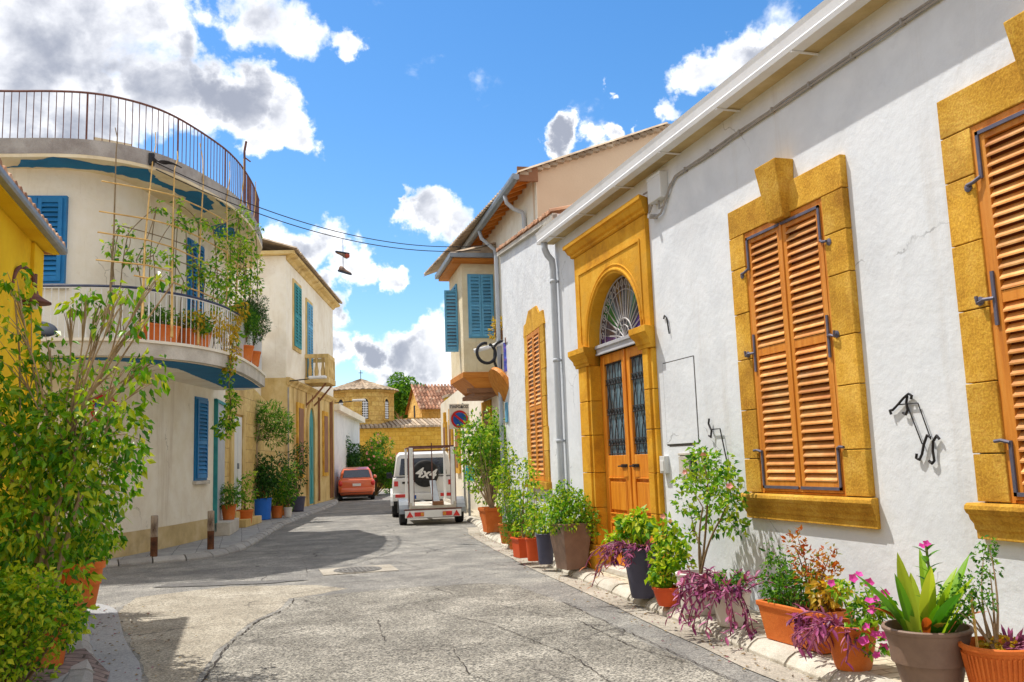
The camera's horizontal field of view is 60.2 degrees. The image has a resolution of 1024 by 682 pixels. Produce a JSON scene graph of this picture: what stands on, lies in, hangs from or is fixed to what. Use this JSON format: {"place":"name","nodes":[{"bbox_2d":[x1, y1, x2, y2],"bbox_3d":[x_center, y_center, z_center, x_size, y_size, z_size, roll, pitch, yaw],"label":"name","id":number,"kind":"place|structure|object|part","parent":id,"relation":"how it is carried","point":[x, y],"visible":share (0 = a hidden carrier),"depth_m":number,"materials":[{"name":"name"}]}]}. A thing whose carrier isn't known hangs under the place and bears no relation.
{"place":"outdoors","nodes":[
{"label":"outdoors","id":0,"kind":"place"},
{"bbox_2d":[51,650,68,681],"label":"pavement","id":1,"kind":"structure","parent":0,"point":[62,678],"depth_m":6.41,"materials":[{"name":"grey concrete"}]},
{"bbox_2d":[2,600,48,667],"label":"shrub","id":2,"kind":"object","parent":1,"relation":"on","point":[30,635],"depth_m":6.28,"materials":[{"name":"green plant"}]},
{"bbox_2d":[41,321,57,336],"bbox_3d":[-5.679,1.383,10.569,0.329,3.400,0.267,0,-8,-17],"label":"traffic mirror","id":3,"kind":"object","parent":1,"relation":"on","point":[50,330],"visible":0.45,"depth_m":10.77,"materials":[{"name":"black plastic"}]},
{"bbox_2d":[0,557,99,681],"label":"shrub","id":4,"kind":"object","parent":1,"relation":"on","point":[16,657],"visible":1,"depth_m":5.78,"materials":[{"name":"green plant"}]},
{"bbox_2d":[25,648,109,681],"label":"paved ramp","id":5,"kind":"structure","parent":1,"relation":"on","point":[101,673],"depth_m":6.79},
{"bbox_2d":[0,262,174,668],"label":"potted fig","id":6,"kind":"object","parent":5,"relation":"on","point":[59,455],"visible":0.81,"depth_m":7.21,"materials":[{"name":"plant"}]},
{"bbox_2d":[52,479,137,609],"bbox_3d":[-4.733,2.248,9.923,0.883,1.432,0.951,-9,-10,42],"label":"potted plant","id":7,"kind":"object","parent":1,"relation":"on","point":[99,566],"visible":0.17,"depth_m":9.71,"materials":[{"name":"green plant"}]},
{"bbox_2d":[105,499,333,559],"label":"pavement","id":8,"kind":"structure","parent":0,"point":[238,536],"depth_m":18.52,"materials":[{"name":"grey concrete"}]},
{"bbox_2d":[150,515,157,556],"bbox_3d":[-6.334,3.449,15.637,0.125,0.720,0.125,0,-8,-17],"label":"bollard","id":9,"kind":"object","parent":8,"relation":"on","point":[154,538],"visible":1,"depth_m":15.59,"materials":[{"name":"brown wood"}]},
{"bbox_2d":[207,511,213,549],"bbox_3d":[-5.702,3.575,16.719,0.125,0.720,0.125,0,-8,-17],"label":"bollard","id":10,"kind":"object","parent":8,"relation":"on","point":[210,530],"visible":1,"depth_m":16.67,"materials":[{"name":"brown wood"}]},
{"bbox_2d":[219,481,243,519],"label":"potted plant","id":11,"kind":"object","parent":8,"relation":"on","point":[228,508],"visible":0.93,"depth_m":21.06,"materials":[{"name":"green plant"}]},
{"bbox_2d":[235,470,258,523],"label":"potted plant","id":12,"kind":"object","parent":8,"relation":"on","point":[246,513],"visible":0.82,"depth_m":23.34,"materials":[{"name":"green plant"}]},
{"bbox_2d":[224,339,285,527],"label":"stone house","id":13,"kind":"structure","parent":8,"relation":"on","point":[240,452],"depth_m":24.79,"materials":[{"name":"beige stone"}]},
{"bbox_2d":[229,404,261,527],"bbox_3d":[-7.217,3.313,23.788,0.550,3.250,1.900,-1,-8,-4],"label":"door","id":14,"kind":"structure","parent":13,"relation":"in","point":[237,444],"depth_m":23.73,"materials":[{"name":"white paint"}]},
{"bbox_2d":[253,399,296,519],"bbox_3d":[-7.369,3.429,26.166,1.888,3.656,1.237,-3,-8,7],"label":"potted tree","id":15,"kind":"object","parent":8,"relation":"on","point":[263,480],"visible":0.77,"depth_m":26.15,"materials":[{"name":"green plant"}]},
{"bbox_2d":[268,480,288,517],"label":"potted plant","id":16,"kind":"object","parent":8,"relation":"on","point":[277,510],"visible":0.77,"depth_m":26.49,"materials":[{"name":"green plant"}]},
{"bbox_2d":[271,450,297,515],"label":"potted plant","id":17,"kind":"object","parent":8,"relation":"on","point":[279,463],"visible":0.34,"depth_m":28.11,"materials":[{"name":"green plant"}]},
{"bbox_2d":[277,461,301,517],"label":"potted plant","id":18,"kind":"object","parent":8,"relation":"on","point":[288,510],"visible":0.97,"depth_m":26.67,"materials":[{"name":"green plant"}]},
{"bbox_2d":[288,441,308,511],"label":"potted plant","id":19,"kind":"object","parent":8,"relation":"on","point":[299,502],"visible":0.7,"depth_m":30.13,"materials":[{"name":"green plant"}]},
{"bbox_2d":[0,0,823,387],"label":"sky","id":20,"kind":"structure","parent":0,"point":[398,121],"materials":[{"name":"blue"}]},
{"bbox_2d":[96,492,778,681],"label":"road","id":21,"kind":"structure","parent":0,"point":[349,531],"depth_m":12.11,"materials":[{"name":"grey asphalt"}]},
{"bbox_2d":[87,603,141,681],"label":"gutter","id":22,"kind":"object","parent":21,"relation":"on","point":[130,664],"visible":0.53,"depth_m":7.95,"materials":[{"name":"grey concrete"}]},
{"bbox_2d":[156,580,299,586],"bbox_3d":[-3.865,3.350,12.223,2.084,0.001,0.419,-2,-8,2],"label":"road patch","id":23,"kind":"object","parent":21,"relation":"on","point":[215,583],"visible":1,"depth_m":12.23,"materials":[{"name":"grey asphalt"}]},
{"bbox_2d":[346,436,364,466],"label":"bush","id":24,"kind":"object","parent":21,"relation":"on","point":[353,457],"visible":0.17,"depth_m":45.56,"materials":[{"name":"green plant"}]},
{"bbox_2d":[337,467,376,500],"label":"parked car","id":25,"kind":"object","parent":21,"relation":"on","point":[356,481],"visible":0.95,"depth_m":40.85,"materials":[{"name":"orange paint"}]},
{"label":"rear window","id":26,"kind":"part","parent":25,"relation":"part of","materials":[{"name":"grey glass"}]},
{"bbox_2d":[319,564,398,575],"bbox_3d":[-2.321,3.446,13.328,1.100,0.029,0.850,0,-8,-17],"label":"manhole cover","id":27,"kind":"object","parent":21,"relation":"on","point":[358,569],"visible":1,"depth_m":13.20,"materials":[{"name":"concrete"}]},
{"bbox_2d":[356,432,397,494],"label":"oleander","id":28,"kind":"object","parent":21,"relation":"on","point":[378,466],"visible":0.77,"depth_m":46.86,"materials":[{"name":"green plant"}]},
{"bbox_2d":[386,451,450,516],"bbox_3d":[-2.905,4.530,28.192,2.180,1.930,4.399,-1,-8,-8],"label":"white off roader","id":29,"kind":"object","parent":21,"relation":"on","point":[422,477],"visible":0.63,"depth_m":26.20,"materials":[{"name":"paint"}]},
{"bbox_2d":[399,457,443,474],"bbox_3d":[-2.658,3.729,26.335,1.400,0.500,0.069,-1,-8,-8],"label":"rear window","id":30,"kind":"structure","parent":29,"relation":"in","point":[438,461],"depth_m":26.36,"materials":[{"name":"black glass"}]},
{"bbox_2d":[397,443,464,524],"bbox_3d":[-2.393,3.936,24.586,1.710,2.100,3.820,0,-8,-11],"label":"car trailer","id":31,"kind":"object","parent":21,"relation":"on","point":[454,505],"visible":0.99,"depth_m":22.88,"materials":[{"name":"metal"}]},
{"bbox_2d":[93,532,813,679],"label":"leaf litter","id":32,"kind":"object","parent":21,"relation":"on","point":[475,550],"visible":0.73,"depth_m":8.45,"materials":[{"name":"brown plant"}]},
{"bbox_2d":[203,583,733,681],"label":"road resurfacing","id":33,"kind":"structure","parent":21,"relation":"on","point":[412,624],"depth_m":7.63,"materials":[{"name":"concrete"}]},
{"bbox_2d":[201,541,738,681],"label":"road cracks","id":34,"kind":"object","parent":21,"relation":"on","point":[205,676],"visible":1,"depth_m":7.89,"materials":[{"name":"black asphalt"}]},
{"bbox_2d":[467,527,821,681],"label":"gutter","id":35,"kind":"object","parent":21,"relation":"on","point":[778,672],"visible":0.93,"depth_m":8.00,"materials":[{"name":"concrete"}]},
{"bbox_2d":[437,509,896,681],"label":"kerb","id":36,"kind":"structure","parent":21,"relation":"on","point":[820,668],"depth_m":7.06,"materials":[{"name":"stone"}]},
{"bbox_2d":[488,440,525,543],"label":"potted plant","id":37,"kind":"object","parent":36,"relation":"on","point":[504,492],"visible":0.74,"depth_m":15.83,"materials":[{"name":"green plant"}]},
{"bbox_2d":[499,500,535,549],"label":"potted plant","id":38,"kind":"object","parent":36,"relation":"on","point":[511,518],"visible":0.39,"depth_m":14.59,"materials":[{"name":"green plant"}]},
{"bbox_2d":[508,457,537,557],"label":"potted plant","id":39,"kind":"object","parent":36,"relation":"on","point":[519,546],"visible":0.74,"depth_m":13.53,"materials":[{"name":"green plant"}]},
{"bbox_2d":[537,479,603,569],"bbox_3d":[0.766,2.449,11.880,0.726,1.186,0.842,2,-9,-25],"label":"potted plant","id":40,"kind":"object","parent":36,"relation":"on","point":[570,536],"visible":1,"depth_m":11.71,"materials":[{"name":"green plant"}]},
{"bbox_2d":[580,504,693,598],"bbox_3d":[1.258,2.200,9.274,0.997,0.941,1.043,0,-8,-17],"label":"potted plant","id":41,"kind":"object","parent":36,"relation":"on","point":[629,546],"visible":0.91,"depth_m":9.16,"materials":[{"name":"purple plant"}]},
{"bbox_2d":[644,511,697,606],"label":"potted plant","id":42,"kind":"object","parent":36,"relation":"on","point":[667,566],"visible":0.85,"depth_m":8.63,"materials":[{"name":"green plant"}]},
{"bbox_2d":[669,438,752,615],"bbox_3d":[1.846,1.702,8.232,0.763,1.606,1.078,-4,-8,13],"label":"potted plant","id":43,"kind":"object","parent":36,"relation":"on","point":[706,466],"visible":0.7,"depth_m":8.16,"materials":[{"name":"green plant"}]},
{"bbox_2d":[665,566,790,644],"bbox_3d":[1.831,2.187,7.530,1.002,0.590,1.073,0,-8,-17],"label":"potted plant","id":44,"kind":"object","parent":36,"relation":"on","point":[731,601],"visible":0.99,"depth_m":7.43,"materials":[{"name":"purple plant"}]},
{"bbox_2d":[789,571,898,671],"bbox_3d":[2.219,1.872,5.916,0.659,0.619,0.702,0,-8,-17],"label":"potted plant","id":45,"kind":"object","parent":36,"relation":"on","point":[851,641],"visible":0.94,"depth_m":5.82,"materials":[{"name":"purple plant"}]},
{"bbox_2d":[854,540,987,681],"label":"potted plant","id":46,"kind":"object","parent":36,"relation":"on","point":[924,637],"visible":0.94,"depth_m":5.08,"materials":[{"name":"green plant"}]},
{"bbox_2d":[465,509,968,681],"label":"pavement","id":47,"kind":"structure","parent":0,"point":[884,665],"depth_m":6.31,"materials":[{"name":"grey concrete"}]},
{"bbox_2d":[449,403,469,512],"bbox_3d":[-1.513,3.473,25.856,0.600,3.300,0.131,0,-8,-17],"label":"no parking sign","id":48,"kind":"object","parent":47,"relation":"on","point":[457,412],"visible":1,"depth_m":25.96,"materials":[{"name":"blue metal"}]},
{"bbox_2d":[452,406,507,532],"bbox_3d":[-0.518,2.673,18.600,1.583,2.642,1.576,0,-8,-17],"label":"potted plant","id":49,"kind":"object","parent":47,"relation":"on","point":[487,449],"visible":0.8,"depth_m":18.42,"materials":[{"name":"green plant"}]},
{"bbox_2d":[462,442,506,520],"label":"potted plant","id":50,"kind":"object","parent":47,"relation":"on","point":[473,490],"visible":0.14,"depth_m":20.23,"materials":[{"name":"green plant"}]},
{"bbox_2d":[521,469,545,560],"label":"potted plant","id":51,"kind":"object","parent":47,"relation":"on","point":[531,546],"visible":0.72,"depth_m":12.93,"materials":[{"name":"green plant"}]},
{"bbox_2d":[529,497,559,564],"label":"potted plant","id":52,"kind":"object","parent":47,"relation":"on","point":[545,549],"visible":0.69,"depth_m":12.36,"materials":[{"name":"green plant"}]},
{"bbox_2d":[756,524,854,654],"bbox_3d":[2.123,1.850,6.718,0.505,0.892,1.035,1,-8,-21],"label":"planter","id":53,"kind":"object","parent":47,"relation":"on","point":[776,609],"visible":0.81,"depth_m":6.68,"materials":[{"name":"ceramic"}]},
{"bbox_2d":[938,535,1023,681],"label":"potted plant","id":54,"kind":"object","parent":47,"relation":"on","point":[987,656],"visible":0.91,"depth_m":4.91,"materials":[{"name":"green plant"}]},
{"label":"ground","id":55,"kind":"structure","parent":0,"visible":0},
{"bbox_2d":[0,158,67,594],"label":"yellow house","id":56,"kind":"structure","parent":55,"relation":"on","point":[30,236],"depth_m":9.38,"materials":[{"name":"paint"}]},
{"bbox_2d":[12,265,51,308],"bbox_3d":[-5.199,-0.591,9.571,0.340,0.448,0.607,0,-8,-17],"label":"wall lamp","id":57,"kind":"object","parent":56,"relation":"attached to","point":[42,301],"visible":0.54,"depth_m":9.63,"materials":[{"name":"brown metal"}]},
{"bbox_2d":[65,610,97,681],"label":"kerb","id":58,"kind":"structure","parent":55,"relation":"on","point":[82,671],"depth_m":6.74,"materials":[{"name":"grey stone"}]},
{"bbox_2d":[0,90,265,558],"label":"corner house","id":59,"kind":"structure","parent":55,"relation":"on","point":[70,194],"depth_m":16.44,"materials":[{"name":"beige paint"}]},
{"bbox_2d":[28,195,68,288],"bbox_3d":[-8.372,-1.737,15.596,1.060,1.680,0.240,-1,-8,-7],"label":"window","id":60,"kind":"structure","parent":59,"relation":"in","point":[53,208],"depth_m":15.59,"materials":[{"name":"blue paint"}]},
{"bbox_2d":[91,394,117,421],"bbox_3d":[-7.228,1.204,15.678,0.027,0.520,0.520,-8,-10,35],"label":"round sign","id":61,"kind":"object","parent":59,"relation":"attached to","point":[96,408],"visible":0.13,"depth_m":15.58,"materials":[{"name":"white metal"}]},
{"bbox_2d":[134,301,180,341],"bbox_3d":[-5.946,-0.318,14.815,0.668,0.712,0.752,-7,-9,33],"label":"planter","id":62,"kind":"object","parent":59,"relation":"on","point":[159,328],"visible":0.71,"depth_m":14.73,"materials":[{"name":"ceramic"}]},
{"bbox_2d":[148,153,181,167],"bbox_3d":[-6.313,-3.271,16.094,0.589,0.229,0.154,4,-10,-38],"label":"cable anchor","id":63,"kind":"object","parent":59,"relation":"attached to","point":[153,159],"visible":1,"depth_m":15.96,"materials":[{"name":"black metal"}]},
{"bbox_2d":[156,162,485,246],"bbox_3d":[-3.539,-2.610,19.424,0.018,0.589,9.061,-9,-10,40],"label":"overhead cable","id":64,"kind":"object","parent":63,"relation":"attached to","point":[311,224],"visible":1,"depth_m":18.50,"materials":[{"name":"metal"}]},
{"bbox_2d":[96,128,255,353],"bbox_3d":[-6.003,-1.956,17.124,1.593,4.602,6.691,-3,-8,7],"label":"trellis","id":65,"kind":"object","parent":59,"relation":"attached to","point":[144,264],"visible":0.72,"depth_m":15.32,"materials":[{"name":"brown wood"}]},
{"bbox_2d":[99,197,265,440],"bbox_3d":[-5.657,-0.592,17.119,1.550,5.115,5.932,-3,-8,6],"label":"climbing vine","id":66,"kind":"object","parent":65,"relation":"attached to","point":[231,404],"visible":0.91,"depth_m":16.19,"materials":[{"name":"green plant"}]},
{"bbox_2d":[173,308,215,346],"bbox_3d":[-5.564,-0.244,15.482,0.808,0.721,0.782,-4,-8,14],"label":"planter","id":67,"kind":"object","parent":59,"relation":"on","point":[198,320],"visible":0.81,"depth_m":15.31,"materials":[{"name":"ceramic"}]},
{"bbox_2d":[187,237,204,315],"bbox_3d":[-6.956,-0.752,19.221,0.225,2.850,0.900,-2,-8,1],"label":"window","id":68,"kind":"structure","parent":59,"relation":"in","point":[189,241],"depth_m":19.15,"materials":[{"name":"blue paint"}]},
{"bbox_2d":[192,396,209,484],"bbox_3d":[-6.841,2.176,19.284,0.240,1.880,0.820,-2,-8,1],"label":"window","id":69,"kind":"structure","parent":59,"relation":"in","point":[201,405],"depth_m":19.18,"materials":[{"name":"blue paint"}]},
{"bbox_2d":[213,398,238,535],"bbox_3d":[-6.849,2.998,21.091,0.460,3.120,1.850,0,-8,-11],"label":"door","id":70,"kind":"structure","parent":59,"relation":"in","point":[222,527],"depth_m":20.36,"materials":[{"name":"teal paint"}]},
{"bbox_2d":[226,305,262,361],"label":"shrub","id":71,"kind":"object","parent":59,"relation":"on","point":[247,352],"visible":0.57,"depth_m":17.69,"materials":[{"name":"green plant"}]},
{"bbox_2d":[233,292,270,366],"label":"shrub","id":72,"kind":"object","parent":59,"relation":"on","point":[257,354],"visible":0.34,"depth_m":18.72,"materials":[{"name":"green plant"}]},
{"bbox_2d":[156,169,480,251],"bbox_3d":[-3.613,-2.497,18.856,0.018,0.680,8.095,-9,-11,44],"label":"overhead cable","id":73,"kind":"object","parent":59,"relation":"attached to","point":[308,229],"visible":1,"depth_m":18.14,"materials":[{"name":"metal"}]},
{"bbox_2d":[335,251,349,258],"bbox_3d":[-3.605,-1.873,18.772,0.304,0.620,0.110,-2,-8,-1],"label":"shoe","id":74,"kind":"object","parent":73,"relation":"hanging from","point":[346,255],"visible":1,"depth_m":18.73,"materials":[{"name":"black rubber"}]},
{"bbox_2d":[338,266,351,274],"bbox_3d":[-3.546,-1.496,18.727,0.295,0.209,0.100,-1,-8,-4],"label":"shoe","id":75,"kind":"object","parent":74,"relation":"hanging from","point":[341,269],"visible":1,"depth_m":18.69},
{"bbox_2d":[106,498,337,566],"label":"kerb","id":76,"kind":"structure","parent":55,"relation":"on","point":[252,540],"depth_m":16.50,"materials":[{"name":"grey concrete"}]},
{"bbox_2d":[226,238,341,506],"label":"tall house","id":77,"kind":"structure","parent":55,"relation":"on","point":[304,301],"depth_m":33.79,"materials":[{"name":"beige paint"}]},
{"bbox_2d":[292,278,301,353],"bbox_3d":[-8.094,-0.912,33.327,0.090,2.650,1.500,-2,-8,-3],"label":"window","id":78,"kind":"structure","parent":77,"relation":"in","point":[296,287],"depth_m":33.11,"materials":[{"name":"wood"}]},
{"bbox_2d":[296,402,304,477],"bbox_3d":[-7.943,3.736,33.199,0.075,2.800,1.300,-2,-8,-3],"label":"window","id":79,"kind":"structure","parent":77,"relation":"in","point":[300,408],"depth_m":33.06,"materials":[{"name":"stone"}]},
{"bbox_2d":[289,375,326,381],"bbox_3d":[-7.240,1.331,31.187,1.379,0.170,0.200,-2,-8,1],"label":"street lamp","id":80,"kind":"object","parent":77,"relation":"attached to","point":[318,377],"visible":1,"depth_m":31.10,"materials":[{"name":"metal"}]},
{"bbox_2d":[305,298,312,377],"bbox_3d":[-8.176,-0.051,35.680,0.090,3.215,1.300,-2,-8,-3],"label":"balcony door","id":81,"kind":"structure","parent":77,"relation":"in","point":[308,304],"depth_m":35.39,"materials":[{"name":"wood"}]},
{"bbox_2d":[306,402,315,505],"bbox_3d":[-8.014,4.475,35.266,0.080,4.098,1.700,-2,-8,-3],"label":"door","id":82,"kind":"structure","parent":77,"relation":"in","point":[310,419],"depth_m":35.31,"materials":[{"name":"teal paint"}]},
{"bbox_2d":[322,411,328,475],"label":"window","id":83,"kind":"structure","parent":77,"relation":"in","point":[325,428],"depth_m":38.46,"materials":[{"name":"wood"}]},
{"bbox_2d":[335,399,365,402],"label":"street lamp","id":84,"kind":"object","parent":77,"relation":"attached to","point":[354,400],"visible":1,"depth_m":41.42,"materials":[{"name":"metal"}]},
{"bbox_2d":[334,404,364,498],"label":"white building","id":85,"kind":"structure","parent":55,"relation":"on","point":[347,421],"depth_m":44.24,"materials":[{"name":"paint"}]},
{"bbox_2d":[381,472,391,493],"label":"bush","id":86,"kind":"object","parent":55,"relation":"on","point":[389,488],"visible":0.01,"depth_m":49.33,"materials":[{"name":"green plant"}]},
{"bbox_2d":[333,370,456,486],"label":"church","id":87,"kind":"structure","parent":55,"relation":"on","point":[421,424],"depth_m":62.64,"materials":[{"name":"stone"}]},
{"bbox_2d":[386,371,423,427],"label":"tree","id":88,"kind":"object","parent":55,"relation":"on","point":[401,397],"visible":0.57,"depth_m":81.31,"materials":[{"name":"green plant"}]},
{"bbox_2d":[442,394,451,400],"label":"ochre block","id":89,"kind":"structure","parent":55,"relation":"on","point":[446,396],"depth_m":42.44,"materials":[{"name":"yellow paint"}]},
{"bbox_2d":[440,390,463,496],"bbox_3d":[0.121,4.170,33.990,5.100,4.200,9.000,-1,-8,-10],"label":"annex","id":90,"kind":"object","parent":55,"relation":"on","point":[448,437],"visible":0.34,"depth_m":32.77,"materials":[{"name":"beige paint"}]},
{"bbox_2d":[443,412,447,452],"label":"window","id":91,"kind":"structure","parent":90,"relation":"in","point":[445,432],"depth_m":35.48,"materials":[{"name":"stone"}]},
{"bbox_2d":[448,409,453,460],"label":"window","id":92,"kind":"structure","parent":90,"relation":"in","point":[450,431],"depth_m":33.37,"materials":[{"name":"stone"}]},
{"bbox_2d":[455,429,460,472],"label":"window","id":93,"kind":"structure","parent":90,"relation":"in","point":[458,469],"depth_m":30.63,"materials":[{"name":"wood"}]},
{"bbox_2d":[465,466,474,515],"bbox_3d":[-1.161,4.186,24.402,0.299,1.471,0.100,0,-8,-17],"label":"plate post","id":94,"kind":"object","parent":55,"relation":"on","point":[469,503],"visible":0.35,"depth_m":24.38,"materials":[{"name":"grey metal"}]},
{"bbox_2d":[494,204,571,536],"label":"plastered house","id":95,"kind":"structure","parent":55,"relation":"on","point":[530,416],"depth_m":15.78,"materials":[{"name":"white paint"}]},
{"bbox_2d":[473,340,502,366],"bbox_3d":[-0.367,0.299,18.436,0.857,0.641,0.226,-1,-8,-7],"label":"hanging sign","id":96,"kind":"object","parent":95,"relation":"attached to","point":[478,349],"visible":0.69,"depth_m":18.42,"materials":[{"name":"black metal"}]},
{"bbox_2d":[487,315,502,339],"bbox_3d":[-0.301,-0.318,18.771,0.480,0.620,0.420,0,-8,-17],"label":"hanging basket","id":97,"kind":"object","parent":95,"relation":"attached to","point":[494,328],"visible":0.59,"depth_m":18.75,"materials":[{"name":"yellow plant"}]},
{"bbox_2d":[488,354,508,401],"bbox_3d":[-0.224,0.765,18.291,0.453,1.029,0.814,0,-8,-17],"label":"round board","id":98,"kind":"object","parent":95,"relation":"hanging from","point":[498,379],"visible":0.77,"depth_m":18.19,"materials":[{"name":"brown wood"}]},
{"bbox_2d":[503,337,506,371],"bbox_3d":[-0.105,0.285,18.159,0.118,0.680,0.373,-1,-8,-9],"label":"flag","id":99,"kind":"object","parent":95,"relation":"attached to","point":[505,358],"visible":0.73,"depth_m":18.17,"materials":[{"name":"blue fabric"}]},
{"bbox_2d":[523,306,551,489],"bbox_3d":[0.395,0.962,15.243,0.110,3.120,1.800,-1,-8,-11],"label":"window","id":100,"kind":"structure","parent":95,"relation":"in","point":[534,325],"depth_m":15.09,"materials":[{"name":"wood"}]},
{"bbox_2d":[423,122,669,511],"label":"bay house","id":101,"kind":"structure","parent":55,"relation":"on","point":[524,197],"depth_m":23.36,"materials":[{"name":"beige paint"}]},
{"bbox_2d":[481,399,491,435],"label":"window","id":102,"kind":"structure","parent":101,"relation":"in","point":[488,403],"depth_m":24.69,"materials":[{"name":"stone"}]},
{"bbox_2d":[535,0,1023,645],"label":"white house","id":103,"kind":"structure","parent":55,"relation":"on","point":[787,268],"depth_m":7.13,"materials":[{"name":"paint"}]},
{"bbox_2d":[562,194,666,582],"bbox_3d":[1.393,0.709,11.266,0.455,4.540,2.599,0,-8,-17],"label":"door","id":104,"kind":"structure","parent":103,"relation":"in","point":[615,359],"depth_m":11.41,"materials":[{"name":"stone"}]},
{"bbox_2d":[728,154,880,528],"bbox_3d":[2.364,-0.017,7.609,0.209,3.115,1.850,0,-8,-17],"label":"window","id":105,"kind":"structure","parent":103,"relation":"in","point":[799,339],"depth_m":7.47,"materials":[{"name":"wood"}]},
{"bbox_2d":[937,11,1023,542],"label":"window","id":106,"kind":"structure","parent":103,"relation":"in","point":[981,124],"depth_m":5.56,"materials":[{"name":"stone"}]}
]}

